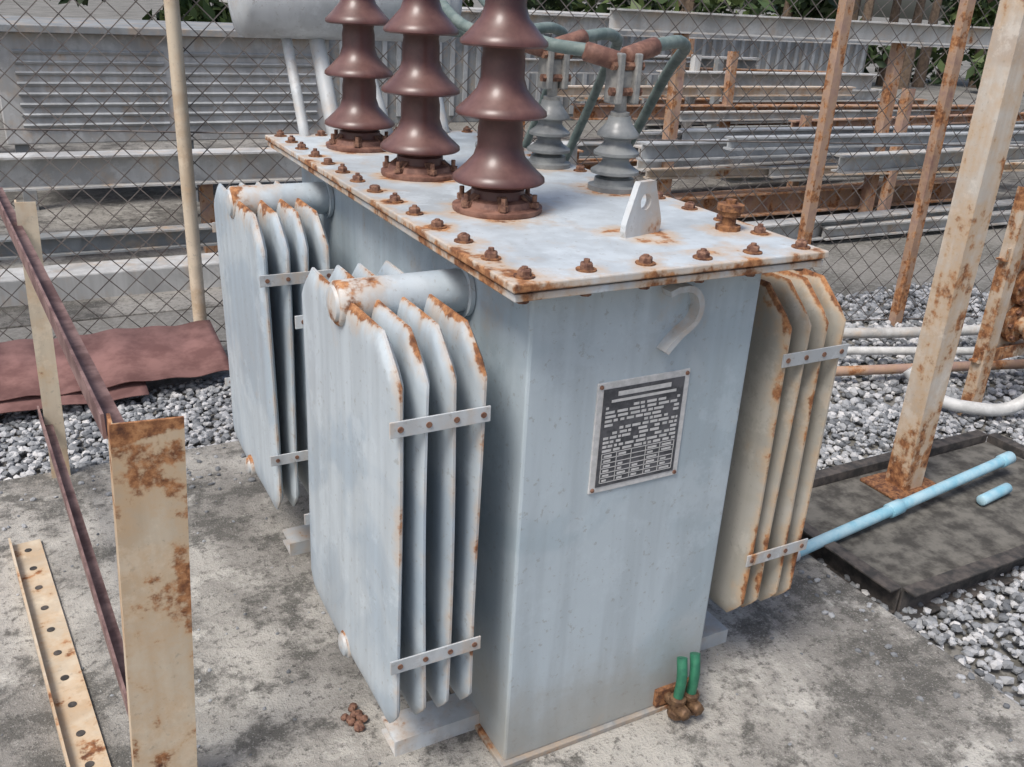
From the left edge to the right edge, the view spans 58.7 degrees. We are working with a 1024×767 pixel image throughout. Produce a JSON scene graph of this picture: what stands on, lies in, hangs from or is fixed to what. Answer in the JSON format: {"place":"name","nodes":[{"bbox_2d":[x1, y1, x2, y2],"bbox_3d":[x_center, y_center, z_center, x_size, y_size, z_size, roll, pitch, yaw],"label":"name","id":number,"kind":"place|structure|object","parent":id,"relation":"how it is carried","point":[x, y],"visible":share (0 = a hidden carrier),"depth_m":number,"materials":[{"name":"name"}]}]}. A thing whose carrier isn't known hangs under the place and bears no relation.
{"place":"outdoors","nodes":[
{"label":"outdoors","id":0,"kind":"place"},
{"bbox_2d":[0,132,1023,328],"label":"yard pavement","id":1,"kind":"structure","parent":0,"point":[112,202],"depth_m":7.30,"materials":[{"name":"concrete"}]},
{"bbox_2d":[0,15,328,209],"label":"louvered cabinet","id":2,"kind":"object","parent":1,"relation":"on","point":[213,35],"visible":0.58,"depth_m":7.08,"materials":[{"name":"metal"}]},
{"bbox_2d":[0,141,583,306],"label":"pale steel rack","id":3,"kind":"object","parent":1,"relation":"on","point":[79,174],"visible":0.23,"depth_m":5.66,"materials":[{"name":"grey metal"}]},
{"bbox_2d":[461,8,1023,240],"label":"steel beam stack","id":4,"kind":"object","parent":1,"relation":"on","point":[693,67],"visible":0.62,"depth_m":8.14,"materials":[{"name":"paint"}]},
{"bbox_2d":[0,0,1023,353],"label":"ground","id":5,"kind":"structure","parent":0,"point":[104,10],"depth_m":7.53,"materials":[{"name":"concrete"}]},
{"bbox_2d":[0,441,1023,766],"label":"concrete slab","id":6,"kind":"structure","parent":5,"relation":"on","point":[838,689],"depth_m":2.41,"materials":[{"name":"grey concrete"}]},
{"bbox_2d":[0,187,196,766],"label":"angle iron frame","id":7,"kind":"object","parent":6,"relation":"on","point":[151,654],"visible":1,"depth_m":1.88,"materials":[{"name":"beige paint"}]},
{"bbox_2d":[340,702,367,732],"bbox_3d":[-0.383,0.816,2.224,0.053,0.021,0.090,-16,30,-38],"label":"rusty bolt heap","id":8,"kind":"object","parent":6,"relation":"on","point":[353,716],"visible":1,"depth_m":2.22,"materials":[{"name":"brown metal"}]},
{"bbox_2d":[0,447,1023,766],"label":"scattered grit","id":9,"kind":"object","parent":6,"relation":"on","point":[830,615],"visible":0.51,"depth_m":2.70,"materials":[{"name":"gravel"}]},
{"bbox_2d":[212,0,848,766],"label":"distribution transformer","id":10,"kind":"object","parent":6,"relation":"on","point":[538,426],"visible":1,"depth_m":2.02,"materials":[{"name":"paint"}]},
{"bbox_2d":[0,0,1023,341],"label":"chain link fence","id":11,"kind":"object","parent":5,"relation":"on","point":[822,130],"visible":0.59,"depth_m":4.64,"materials":[{"name":"metal"}]},
{"bbox_2d":[0,266,1023,707],"bbox_3d":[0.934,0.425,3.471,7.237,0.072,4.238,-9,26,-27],"label":"gravel","id":12,"kind":"structure","parent":5,"relation":"on","point":[844,413],"depth_m":3.88,"materials":[{"name":"grey gravel"}]},
{"bbox_2d":[0,320,228,413],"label":"rusty metal sheet","id":13,"kind":"object","parent":12,"relation":"on","point":[128,362],"visible":0.76,"depth_m":4.07,"materials":[{"name":"metal"}]},
{"bbox_2d":[801,430,1023,619],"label":"steel plinth","id":14,"kind":"structure","parent":12,"relation":"on","point":[925,553],"depth_m":3.16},
{"bbox_2d":[796,451,1015,561],"bbox_3d":[1.395,0.448,3.180,1.347,0.113,0.141,-12,27,-31],"label":"blue water pipe","id":15,"kind":"object","parent":14,"relation":"on","point":[894,508],"visible":0.88,"depth_m":3.24,"materials":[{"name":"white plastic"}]},
{"bbox_2d":[860,0,1023,499],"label":"rusty steel post","id":16,"kind":"object","parent":14,"relation":"on","point":[994,115],"visible":0.87,"depth_m":3.06,"materials":[{"name":"metal"}]},
{"bbox_2d":[835,324,1023,416],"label":"white pipework","id":17,"kind":"object","parent":12,"relation":"on","point":[1015,405],"visible":0.38,"depth_m":4.65,"materials":[{"name":"plastic"}]},
{"bbox_2d":[957,186,1023,415],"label":"rusty valve frame","id":18,"kind":"object","parent":12,"relation":"on","point":[1000,334],"visible":0.98,"depth_m":4.12,"materials":[{"name":"paint"}]},
{"bbox_2d":[58,0,999,89],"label":"tree line","id":19,"kind":"object","parent":5,"relation":"on","point":[197,13],"visible":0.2,"depth_m":19.75,"materials":[{"name":"green plant"}]},
{"bbox_2d":[219,0,867,122],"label":"metal shed","id":20,"kind":"structure","parent":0,"point":[461,71],"depth_m":13.73,"materials":[{"name":"grey metal"}]},
{"bbox_2d":[582,0,996,21],"label":"sky","id":21,"kind":"structure","parent":0,"point":[909,11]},
{"bbox_2d":[678,0,992,88],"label":"tree trunks","id":22,"kind":"object","parent":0,"point":[905,75],"visible":0.12,"depth_m":22.95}
]}

